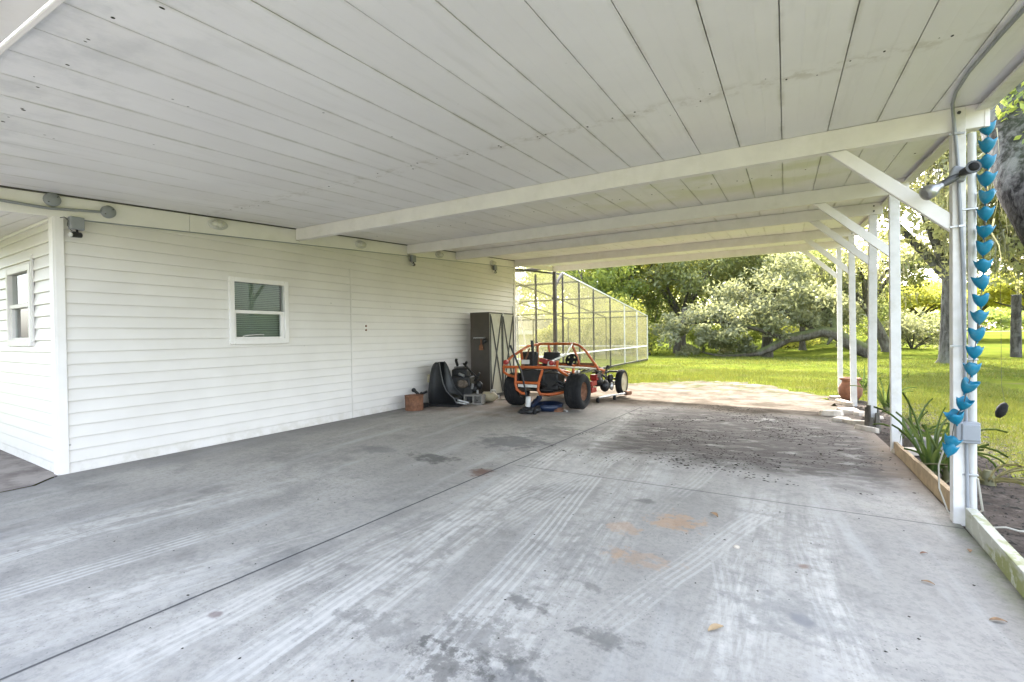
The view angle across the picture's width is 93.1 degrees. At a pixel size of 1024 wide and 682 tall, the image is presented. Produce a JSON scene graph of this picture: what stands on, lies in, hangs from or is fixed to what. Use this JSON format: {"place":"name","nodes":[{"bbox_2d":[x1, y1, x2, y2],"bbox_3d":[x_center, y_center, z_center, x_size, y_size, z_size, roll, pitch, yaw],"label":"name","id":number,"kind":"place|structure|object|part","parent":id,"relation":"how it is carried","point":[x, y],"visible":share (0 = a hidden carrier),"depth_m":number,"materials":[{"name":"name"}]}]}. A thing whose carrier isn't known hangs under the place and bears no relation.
{"place":"outdoors","nodes":[
{"label":"outdoors","id":0,"kind":"place"},
{"bbox_2d":[0,450,57,491],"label":"porch slab","id":1,"kind":"structure","parent":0,"point":[16,472],"depth_m":4.95,"materials":[{"name":"concrete"}]},
{"bbox_2d":[412,388,428,407],"bbox_3d":[-1.775,1.096,9.406,0.333,0.375,0.200,0,1,29],"label":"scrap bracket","id":2,"kind":"object","parent":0,"point":[423,393],"visible":0.52,"depth_m":9.38,"materials":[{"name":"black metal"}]},
{"bbox_2d":[0,380,1023,681],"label":"driveway","id":3,"kind":"structure","parent":0,"point":[424,554],"depth_m":3.07,"materials":[{"name":"concrete"}]},
{"bbox_2d":[404,394,423,410],"bbox_3d":[-1.830,1.151,9.071,0.356,0.275,0.352,0,1,29],"label":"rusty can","id":4,"kind":"object","parent":3,"relation":"on","point":[413,402],"visible":1,"depth_m":8.93,"materials":[{"name":"brown metal"}]},
{"bbox_2d":[428,361,468,406],"bbox_3d":[-1.236,0.846,9.693,0.857,0.870,0.560,-1,1,13],"label":"bucket seat","id":5,"kind":"object","parent":3,"relation":"on","point":[443,391],"visible":0.96,"depth_m":9.50,"materials":[{"name":"black plastic"}]},
{"bbox_2d":[452,359,482,401],"bbox_3d":[-0.928,0.810,10.016,0.659,0.898,0.507,-1,1,12],"label":"engine block","id":6,"kind":"object","parent":3,"relation":"on","point":[463,379],"depth_m":9.92,"materials":[{"name":"black metal"}]},
{"bbox_2d":[464,394,485,404],"bbox_3d":[-0.757,1.177,9.832,0.400,0.195,0.200,-1,1,15],"label":"cinder block","id":7,"kind":"object","parent":3,"relation":"on","point":[481,398],"depth_m":9.78,"materials":[{"name":"concrete"}]},
{"bbox_2d":[482,389,499,401],"bbox_3d":[-0.439,1.130,10.103,0.355,0.265,0.210,-1,1,1],"label":"plastic jug","id":8,"kind":"object","parent":3,"relation":"on","point":[491,396],"visible":0.81,"depth_m":10.03,"materials":[{"name":"beige plastic"}]},
{"bbox_2d":[470,312,513,395],"bbox_3d":[-0.432,0.303,11.227,0.545,1.898,1.144,0,1,29],"label":"storage cabinet","id":9,"kind":"object","parent":3,"relation":"on","point":[495,330],"visible":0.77,"depth_m":10.84,"materials":[{"name":"grey plastic"}]},
{"bbox_3d":[-0.353,0.283,10.901,0.047,1.795,0.524,0,1,29],"label":"door","id":10,"kind":"part","parent":9,"relation":"part of","materials":[{"name":"beige metal"}]},
{"bbox_3d":[-0.092,0.274,11.365,0.047,1.795,0.524,0,1,29],"label":"door","id":11,"kind":"part","parent":9,"relation":"part of","materials":[{"name":"beige metal"}]},
{"bbox_2d":[0,0,1023,525],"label":"carport","id":12,"kind":"object","parent":3,"relation":"on","point":[564,134],"visible":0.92,"depth_m":3.46,"materials":[{"name":"white wood"}]},
{"bbox_2d":[938,450,949,513],"bbox_3d":[3.318,1.062,3.708,0.033,0.575,0.091,-1,1,-34],"label":"hanging cable","id":13,"kind":"object","parent":12,"relation":"hanging from","point":[941,456],"visible":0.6,"depth_m":3.73,"materials":[{"name":"white plastic"}]},
{"bbox_2d":[919,160,981,199],"bbox_3d":[3.148,-1.150,3.517,0.340,0.252,0.170,-1,1,13],"label":"flood light","id":14,"kind":"object","parent":12,"relation":"attached to","point":[956,174],"visible":1,"depth_m":3.49,"materials":[{"name":"grey plastic"}]},
{"bbox_2d":[954,421,980,443],"bbox_3d":[3.320,0.667,3.533,0.135,0.155,0.073,0,1,29],"label":"outlet box","id":15,"kind":"object","parent":12,"relation":"attached to","point":[968,432],"visible":0.77,"depth_m":3.50,"materials":[{"name":"grey plastic"}]},
{"bbox_2d":[942,120,997,457],"bbox_3d":[3.318,-0.406,3.468,0.461,2.479,0.183,-1,1,-15],"label":"rain chain","id":16,"kind":"object","parent":12,"relation":"hanging from","point":[986,178],"visible":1,"depth_m":3.44,"materials":[{"name":"blue metal"}]},
{"bbox_2d":[962,132,978,508],"bbox_3d":[3.384,-0.075,3.556,0.133,2.898,0.078,0,1,29],"label":"drain pipe","id":17,"kind":"object","parent":12,"relation":"attached to","point":[972,223],"visible":0.77,"depth_m":3.55,"materials":[{"name":"white plastic"}]},
{"bbox_2d":[949,7,1023,507],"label":"conduit run","id":18,"kind":"object","parent":12,"relation":"attached to","point":[955,133],"visible":0.89,"depth_m":3.55,"materials":[{"name":"grey plastic"}]},
{"bbox_2d":[512,306,519,372],"bbox_3d":[0.099,0.154,12.668,0.216,2.156,0.447,-1,1,8],"label":"pole bundle","id":19,"kind":"object","parent":3,"relation":"on","point":[516,339],"visible":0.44,"depth_m":12.76,"materials":[{"name":"metal"}]},
{"bbox_2d":[509,345,543,413],"bbox_3d":[0.304,0.673,8.818,0.448,1.226,0.730,0,1,24],"label":"trolley jack","id":20,"kind":"object","parent":3,"relation":"on","point":[529,405],"visible":0.84,"depth_m":8.54,"materials":[{"name":"black metal"}]},
{"bbox_2d":[518,407,540,413],"bbox_3d":[0.300,1.240,8.623,0.399,0.126,0.329,0,1,29],"label":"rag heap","id":21,"kind":"object","parent":3,"relation":"on","point":[538,410],"visible":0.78,"depth_m":8.53,"materials":[{"name":"black fabric"}]},
{"bbox_2d":[534,401,563,411],"bbox_3d":[0.677,1.219,9.035,0.590,0.128,0.590,0,1,29],"label":"drain pan","id":22,"kind":"object","parent":3,"relation":"on","point":[549,406],"visible":0.74,"depth_m":8.82,"materials":[{"name":"blue plastic"}]},
{"bbox_2d":[88,401,1023,681],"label":"mud litter","id":23,"kind":"object","parent":3,"relation":"on","point":[818,457],"visible":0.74,"depth_m":5.67,"materials":[{"name":"brown soil"}]},
{"bbox_2d":[554,407,567,411],"bbox_3d":[0.891,1.250,8.846,0.300,0.070,0.220,0,1,29],"label":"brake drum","id":24,"kind":"object","parent":3,"relation":"on","point":[560,409],"visible":0.91,"depth_m":8.78,"materials":[{"name":"metal"}]},
{"bbox_2d":[502,340,627,408],"bbox_3d":[1.202,0.603,10.309,1.721,1.276,2.975,0,1,29],"label":"off road buggy","id":25,"kind":"object","parent":3,"relation":"on","point":[549,376],"visible":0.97,"depth_m":9.35,"materials":[{"name":"orange metal"}]},
{"bbox_2d":[596,390,631,402],"bbox_3d":[2.163,1.181,10.362,1.242,0.159,0.123,-1,1,-42],"label":"axle bar","id":26,"kind":"object","parent":3,"relation":"on","point":[627,392],"visible":1,"depth_m":10.37,"materials":[{"name":"metal"}]},
{"bbox_2d":[708,623,723,630],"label":"dead leaf","id":27,"kind":"object","parent":3,"relation":"on","point":[713,626],"visible":1,"depth_m":2.32,"materials":[{"name":"brown plant"}]},
{"bbox_2d":[829,395,841,398],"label":"stone slab","id":28,"kind":"object","parent":3,"relation":"on","point":[836,397],"depth_m":10.52,"materials":[{"name":"grey stone"}]},
{"bbox_2d":[835,399,854,406],"bbox_3d":[6.661,1.230,9.699,0.168,0.076,0.668,-3,0,11],"label":"stone slab","id":29,"kind":"object","parent":3,"relation":"on","point":[845,402],"depth_m":9.60,"materials":[{"name":"grey stone"}]},
{"bbox_2d":[843,419,864,424],"bbox_3d":[5.316,1.265,7.533,0.147,0.083,0.512,-1,-5,-7],"label":"stone slab","id":30,"kind":"object","parent":3,"relation":"on","point":[853,422],"depth_m":7.46,"materials":[{"name":"grey stone"}]},
{"bbox_2d":[853,411,864,415],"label":"stone slab","id":31,"kind":"object","parent":3,"relation":"on","point":[858,413],"depth_m":8.30,"materials":[{"name":"grey stone"}]},
{"bbox_2d":[891,447,920,455],"bbox_3d":[4.639,1.294,5.694,0.300,0.075,0.232,-5,-3,24],"label":"stone slab","id":32,"kind":"object","parent":3,"relation":"on","point":[911,452],"depth_m":5.63,"materials":[{"name":"grey stone"}]},
{"bbox_2d":[989,617,1006,621],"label":"dead leaf","id":33,"kind":"object","parent":3,"relation":"on","point":[994,618],"visible":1,"depth_m":2.38,"materials":[{"name":"brown plant"}]},
{"bbox_2d":[0,328,1023,492],"bbox_3d":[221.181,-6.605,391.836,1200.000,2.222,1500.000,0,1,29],"label":"lawn","id":34,"kind":"structure","parent":0,"point":[995,344],"depth_m":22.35,"materials":[{"name":"green plant"}]},
{"bbox_2d":[0,185,515,476],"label":"house","id":35,"kind":"structure","parent":34,"relation":"on","point":[129,332],"depth_m":6.10,"materials":[{"name":"plastic"}]},
{"bbox_2d":[5,264,42,345],"bbox_3d":[-5.577,-0.390,5.580,0.918,0.900,0.225,0,1,29],"label":"window","id":36,"kind":"structure","parent":35,"relation":"in","point":[12,306],"depth_m":5.72,"materials":[{"name":"white plastic"}]},
{"bbox_2d":[0,193,115,217],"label":"wall conduit","id":37,"kind":"object","parent":35,"relation":"attached to","point":[52,200],"depth_m":4.85,"materials":[{"name":"grey plastic"}]},
{"bbox_2d":[60,216,84,237],"bbox_3d":[-4.485,-1.164,4.953,0.096,0.218,0.180,0,1,29],"label":"security camera","id":38,"kind":"object","parent":35,"relation":"attached to","point":[77,224],"visible":1,"depth_m":4.96,"materials":[{"name":"grey plastic"}]},
{"bbox_2d":[207,219,227,229],"bbox_3d":[-3.765,-1.507,6.243,0.096,0.136,0.250,0,1,29],"label":"bulkhead light","id":39,"kind":"object","parent":35,"relation":"attached to","point":[218,224],"visible":1,"depth_m":6.22,"materials":[{"name":"white plastic"}]},
{"bbox_2d":[226,276,288,343],"bbox_3d":[-3.579,-0.413,6.819,0.180,0.905,0.870,0,1,29],"label":"window","id":40,"kind":"structure","parent":35,"relation":"in","point":[255,316],"depth_m":6.84,"materials":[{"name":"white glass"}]},
{"bbox_2d":[355,240,366,248],"bbox_3d":[-2.577,-1.666,8.349,0.096,0.136,0.250,0,1,29],"label":"bulkhead light","id":41,"kind":"object","parent":35,"relation":"attached to","point":[360,244],"visible":1,"depth_m":8.31,"materials":[{"name":"white plastic"}]},
{"bbox_2d":[409,255,415,265],"bbox_3d":[-1.943,-1.568,9.460,0.096,0.218,0.180,0,1,29],"label":"security camera","id":42,"kind":"object","parent":35,"relation":"attached to","point":[413,258],"visible":1,"depth_m":9.45,"materials":[{"name":"black plastic"}]},
{"bbox_2d":[435,251,443,257],"bbox_3d":[-1.507,-1.827,10.245,0.096,0.136,0.250,0,1,29],"label":"bulkhead light","id":43,"kind":"object","parent":35,"relation":"attached to","point":[438,254],"visible":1,"depth_m":10.21,"materials":[{"name":"white plastic"}]},
{"bbox_2d":[515,267,584,311],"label":"tree","id":44,"kind":"object","parent":34,"relation":"on","point":[524,279],"visible":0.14,"depth_m":68.06,"materials":[{"name":"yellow plant"}]},
{"bbox_2d":[534,321,590,354],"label":"shrub","id":45,"kind":"object","parent":34,"relation":"on","point":[544,335],"visible":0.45,"depth_m":33.79,"materials":[{"name":"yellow plant"}]},
{"bbox_2d":[530,266,596,311],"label":"tree","id":46,"kind":"object","parent":34,"relation":"on","point":[585,302],"visible":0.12,"depth_m":48.60,"materials":[{"name":"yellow plant"}]},
{"bbox_2d":[516,315,632,354],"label":"outbuilding","id":47,"kind":"structure","parent":34,"relation":"on","point":[528,327],"depth_m":43.59,"materials":[{"name":"paint"}]},
{"bbox_2d":[517,271,643,315],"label":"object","id":48,"kind":"object","parent":34,"relation":"on","point":[522,309],"depth_m":99.70,"materials":[{"name":"green plant"}]},
{"bbox_2d":[515,268,647,374],"bbox_3d":[-0.415,-0.542,22.071,9.465,3.635,14.809,0,1,29],"label":"pool cage","id":49,"kind":"object","parent":34,"relation":"on","point":[562,282],"visible":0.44,"depth_m":20.62,"materials":[{"name":"white metal"}]},
{"bbox_2d":[516,288,527,351],"bbox_3d":[0.134,-0.317,16.514,1.043,3.009,0.344,0,1,29],"label":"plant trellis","id":50,"kind":"object","parent":49,"relation":"in","point":[517,309],"visible":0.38,"depth_m":16.55,"materials":[{"name":"white metal"}]},
{"bbox_2d":[544,299,637,355],"bbox_3d":[5.027,-0.798,32.498,6.171,4.155,6.984,0,1,29],"label":"shrub","id":51,"kind":"object","parent":34,"relation":"on","point":[586,336],"visible":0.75,"depth_m":31.90,"materials":[{"name":"green plant"}]},
{"bbox_2d":[575,319,620,354],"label":"shrub","id":52,"kind":"object","parent":34,"relation":"on","point":[601,348],"visible":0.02,"depth_m":35.89,"materials":[{"name":"green plant"}]},
{"bbox_2d":[557,265,649,355],"bbox_3d":[7.094,-3.282,37.962,7.517,9.408,7.431,0,1,29],"label":"tree","id":53,"kind":"object","parent":34,"relation":"on","point":[621,273],"visible":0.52,"depth_m":36.35,"materials":[{"name":"green plant"}]},
{"bbox_2d":[592,291,657,355],"bbox_3d":[7.567,-1.130,34.218,4.680,4.631,5.319,-1,1,-7],"label":"shrub","id":54,"kind":"object","parent":34,"relation":"on","point":[642,332],"visible":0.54,"depth_m":32.89,"materials":[{"name":"green plant"}]},
{"bbox_2d":[584,259,709,354],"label":"tree","id":55,"kind":"object","parent":34,"relation":"on","point":[588,274],"visible":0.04,"depth_m":40.71,"materials":[{"name":"green plant"}]},
{"bbox_2d":[613,283,681,355],"bbox_3d":[10.852,-1.455,40.531,6.344,6.358,8.302,0,1,29],"label":"shrub","id":56,"kind":"object","parent":34,"relation":"on","point":[655,317],"visible":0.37,"depth_m":39.72,"materials":[{"name":"green plant"}]},
{"bbox_2d":[642,261,707,348],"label":"tree","id":57,"kind":"object","parent":34,"relation":"on","point":[679,297],"depth_m":52.10,"materials":[{"name":"green plant"}]},
{"bbox_2d":[628,257,759,344],"bbox_3d":[14.117,-4.429,40.141,12.454,11.515,10.508,-1,1,-17],"label":"tree","id":58,"kind":"object","parent":34,"relation":"on","point":[692,290],"visible":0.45,"depth_m":37.35,"materials":[{"name":"green plant"}]},
{"bbox_2d":[659,325,731,352],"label":"shrub","id":59,"kind":"object","parent":34,"relation":"on","point":[690,336],"visible":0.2,"depth_m":43.56,"materials":[{"name":"green plant"}]},
{"bbox_2d":[673,286,751,316],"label":"tree","id":60,"kind":"object","parent":34,"relation":"on","point":[701,299],"depth_m":63.57,"materials":[{"name":"green plant"}]},
{"bbox_2d":[674,254,775,347],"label":"tree","id":61,"kind":"object","parent":34,"relation":"on","point":[721,277],"visible":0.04,"depth_m":44.23,"materials":[{"name":"green plant"}]},
{"bbox_2d":[708,323,776,351],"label":"shrub","id":62,"kind":"object","parent":34,"relation":"on","point":[755,335],"visible":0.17,"depth_m":44.41,"materials":[{"name":"green plant"}]},
{"bbox_2d":[561,280,936,334],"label":"wood","id":63,"kind":"object","parent":34,"relation":"on","point":[919,308],"visible":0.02,"depth_m":77.43,"materials":[{"name":"green plant"}]},
{"bbox_2d":[690,250,826,338],"bbox_3d":[20.415,-4.483,40.986,10.030,11.531,12.080,-1,1,3],"label":"tree","id":64,"kind":"object","parent":34,"relation":"on","point":[756,259],"visible":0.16,"depth_m":38.29,"materials":[{"name":"green plant"}]},
{"bbox_2d":[648,252,878,357],"bbox_3d":[15.459,-2.276,31.098,13.148,7.613,7.466,-1,1,12],"label":"sprawling oak","id":65,"kind":"object","parent":34,"relation":"on","point":[770,325],"visible":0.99,"depth_m":29.88,"materials":[{"name":"green plant"}]},
{"bbox_2d":[518,297,1023,329],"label":"wood","id":66,"kind":"object","parent":34,"relation":"on","point":[999,326],"visible":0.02,"depth_m":108.58,"materials":[{"name":"green plant"}]},
{"bbox_2d":[773,325,820,348],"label":"shrub","id":67,"kind":"object","parent":34,"relation":"on","point":[792,344],"visible":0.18,"depth_m":48.76,"materials":[{"name":"green plant"}]},
{"bbox_2d":[779,249,829,316],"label":"tree","id":68,"kind":"object","parent":34,"relation":"on","point":[816,256],"visible":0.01,"depth_m":56.55,"materials":[{"name":"green plant"}]},
{"bbox_2d":[750,249,861,349],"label":"tree","id":69,"kind":"object","parent":34,"relation":"on","point":[802,345],"visible":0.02,"depth_m":44.39,"materials":[{"name":"green plant"}]},
{"bbox_2d":[782,321,848,343],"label":"shrub","id":70,"kind":"object","parent":34,"relation":"on","point":[798,327],"visible":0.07,"depth_m":52.18,"materials":[{"name":"green plant"}]},
{"bbox_2d":[799,262,888,346],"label":"tree","id":71,"kind":"object","parent":34,"relation":"on","point":[881,307],"visible":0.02,"depth_m":42.93,"materials":[{"name":"green plant"}]},
{"bbox_2d":[843,364,881,390],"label":"strap lily","id":72,"kind":"object","parent":34,"relation":"on","point":[864,385],"visible":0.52,"depth_m":12.16,"materials":[{"name":"green plant"}]},
{"bbox_2d":[804,225,939,351],"bbox_3d":[25.972,-3.889,35.094,8.476,9.778,8.989,0,1,29],"label":"tree","id":73,"kind":"object","parent":34,"relation":"on","point":[882,335],"visible":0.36,"depth_m":34.02,"materials":[{"name":"green plant"}]},
{"bbox_2d":[850,373,916,411],"bbox_3d":[6.990,0.925,8.954,1.097,0.745,0.918,-1,1,-29],"label":"strap lily","id":74,"kind":"object","parent":34,"relation":"on","point":[880,398],"visible":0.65,"depth_m":8.99,"materials":[{"name":"green plant"}]},
{"bbox_2d":[843,302,932,339],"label":"shrub","id":75,"kind":"object","parent":34,"relation":"on","point":[859,327],"visible":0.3,"depth_m":51.23,"materials":[{"name":"green plant"}]},
{"bbox_2d":[881,308,967,348],"bbox_3d":[32.696,-0.888,38.325,5.772,3.562,5.774,0,1,29],"label":"shrub","id":76,"kind":"object","parent":34,"relation":"on","point":[917,330],"visible":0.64,"depth_m":38.64,"materials":[{"name":"green plant"}]},
{"bbox_2d":[827,131,1023,363],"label":"live oak","id":77,"kind":"object","parent":34,"relation":"on","point":[944,344],"visible":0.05,"depth_m":22.53,"materials":[{"name":"green plant"}]},
{"bbox_2d":[879,279,978,340],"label":"tree","id":78,"kind":"object","parent":34,"relation":"on","point":[929,295],"visible":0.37,"depth_m":49.23,"materials":[{"name":"green plant"}]},
{"bbox_2d":[905,311,967,331],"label":"hedge bush","id":79,"kind":"object","parent":34,"relation":"on","point":[938,319],"visible":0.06,"depth_m":84.62,"materials":[{"name":"green plant"}]},
{"bbox_2d":[902,131,1023,295],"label":"live oak","id":80,"kind":"object","parent":34,"relation":"on","point":[1002,240],"visible":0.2,"depth_m":18.34,"materials":[{"name":"green plant"}]},
{"bbox_2d":[916,196,1023,294],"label":"live oak","id":81,"kind":"object","parent":34,"relation":"on","point":[1020,259],"visible":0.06,"depth_m":32.79,"materials":[{"name":"green plant"}]},
{"bbox_2d":[924,277,1023,328],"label":"tree","id":82,"kind":"object","parent":34,"relation":"on","point":[983,308],"visible":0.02,"depth_m":53.07,"materials":[{"name":"green plant"}]},
{"bbox_2d":[936,80,1023,283],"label":"leaning oak","id":83,"kind":"object","parent":34,"relation":"on","point":[1007,113],"visible":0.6,"depth_m":5.35,"materials":[{"name":"green plant"}]},
{"bbox_2d":[995,202,1008,417],"bbox_3d":[5.824,-0.826,5.771,0.118,3.495,0.102,0,1,29],"label":"hanging ornament","id":84,"kind":"object","parent":83,"relation":"hanging from","point":[1001,410],"visible":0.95,"depth_m":5.77,"materials":[{"name":"black metal"}]},
{"bbox_2d":[966,271,1023,309],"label":"tree","id":85,"kind":"object","parent":34,"relation":"on","point":[1006,292],"visible":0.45,"depth_m":46.36,"materials":[{"name":"green plant"}]},
{"bbox_2d":[966,306,1023,330],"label":"hedge bush","id":86,"kind":"object","parent":34,"relation":"on","point":[996,315],"visible":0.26,"depth_m":82.48,"materials":[{"name":"green plant"}]},
{"bbox_2d":[1010,294,1021,356],"bbox_3d":[27.077,-0.721,26.047,0.480,3.550,0.480,0,1,29],"label":"trunk","id":87,"kind":"object","parent":34,"relation":"on","point":[1016,329],"visible":0.86,"depth_m":25.89,"materials":[{"name":"grey wood"}]},
{"bbox_2d":[515,169,1022,328],"label":"sky","id":88,"kind":"structure","parent":0,"point":[906,214],"materials":[{"name":"white"}]},
{"bbox_2d":[818,410,843,415],"bbox_3d":[5.529,1.242,8.389,0.384,0.096,0.274,-2,-4,18],"label":"stone slab","id":89,"kind":"object","parent":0,"point":[832,412],"depth_m":8.31,"materials":[{"name":"grey stone"}]},
{"bbox_2d":[831,416,850,421],"bbox_3d":[5.337,1.267,7.846,0.368,0.063,0.237,2,3,-22],"label":"stone slab","id":90,"kind":"object","parent":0,"point":[838,418],"depth_m":7.79,"materials":[{"name":"grey stone"}]},
{"bbox_2d":[836,408,859,413],"bbox_3d":[5.992,1.242,8.637,0.383,0.085,0.268,0,4,-5],"label":"stone slab","id":91,"kind":"object","parent":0,"point":[848,410],"depth_m":8.55,"materials":[{"name":"grey stone"}]},
{"bbox_2d":[903,434,942,452],"bbox_3d":[5.038,1.240,5.891,0.429,0.174,0.310,-4,4,7],"label":"stone slab","id":92,"kind":"object","parent":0,"point":[907,442],"depth_m":5.89,"materials":[{"name":"concrete"}]},
{"bbox_2d":[824,395,1023,557],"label":"planting bed","id":93,"kind":"object","parent":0,"point":[1015,537],"visible":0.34,"depth_m":4.13,"materials":[{"name":"soil"}]},
{"bbox_2d":[838,377,862,399],"bbox_3d":[7.177,1.013,10.283,0.440,0.470,0.440,0,1,29],"label":"clay pot","id":94,"kind":"object","parent":93,"relation":"on","point":[844,389],"visible":0.6,"depth_m":10.17,"materials":[{"name":"ceramic"}]},
{"bbox_2d":[854,424,878,432],"bbox_3d":[5.161,1.274,7.064,0.121,0.074,0.352,5,0,-18],"label":"stone slab","id":95,"kind":"object","parent":93,"relation":"on","point":[867,428],"depth_m":7.00,"materials":[{"name":"grey stone"}]},
{"bbox_2d":[864,405,880,430],"bbox_3d":[5.310,1.136,7.142,0.208,0.392,0.210,0,1,29],"label":"rotten stump","id":96,"kind":"object","parent":93,"relation":"on","point":[869,421],"visible":0.58,"depth_m":7.09,"materials":[{"name":"grey plant"}]},
{"bbox_2d":[894,441,919,475],"bbox_3d":[4.319,1.271,5.321,0.045,0.153,1.230,0,1,28],"label":"edging board","id":97,"kind":"object","parent":93,"relation":"on","point":[908,459],"visible":0.57,"depth_m":5.20,"materials":[{"name":"brown wood"}]},
{"bbox_2d":[873,398,949,439],"bbox_3d":[4.945,1.033,5.904,0.875,0.632,0.945,0,1,27],"label":"strap lily","id":98,"kind":"object","parent":93,"relation":"on","point":[921,415],"visible":0.31,"depth_m":6.02,"materials":[{"name":"green plant"}]},
{"bbox_2d":[917,462,949,509],"bbox_3d":[3.719,1.282,4.227,0.045,0.167,1.255,0,1,28],"label":"edging board","id":99,"kind":"object","parent":93,"relation":"on","point":[927,476],"visible":0.53,"depth_m":4.30,"materials":[{"name":"brown wood"}]},
{"bbox_2d":[874,392,1008,475],"bbox_3d":[4.274,0.947,4.712,1.002,0.840,0.994,-1,1,13],"label":"strap lily","id":100,"kind":"object","parent":93,"relation":"on","point":[930,453],"visible":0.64,"depth_m":4.76,"materials":[{"name":"green plant"}]},
{"bbox_2d":[904,422,988,481],"bbox_3d":[4.204,1.056,4.700,0.477,0.625,0.816,-1,1,-20],"label":"strap lily","id":101,"kind":"object","parent":93,"relation":"on","point":[945,473],"visible":0.38,"depth_m":4.68,"materials":[{"name":"green plant"}]},
{"bbox_2d":[923,449,1023,486],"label":"strap lily","id":102,"kind":"object","parent":93,"relation":"on","point":[987,477],"visible":0.67,"depth_m":4.52,"materials":[{"name":"green plant"}]},
{"bbox_2d":[965,508,1023,597],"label":"edging board","id":103,"kind":"object","parent":93,"relation":"on","point":[1007,558],"visible":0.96,"depth_m":2.98,"materials":[{"name":"white wood"}]},
{"bbox_2d":[977,478,1023,531],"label":"loose cable","id":104,"kind":"object","parent":93,"relation":"on","point":[980,496],"visible":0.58,"depth_m":3.54,"materials":[{"name":"white plastic"}]}
]}

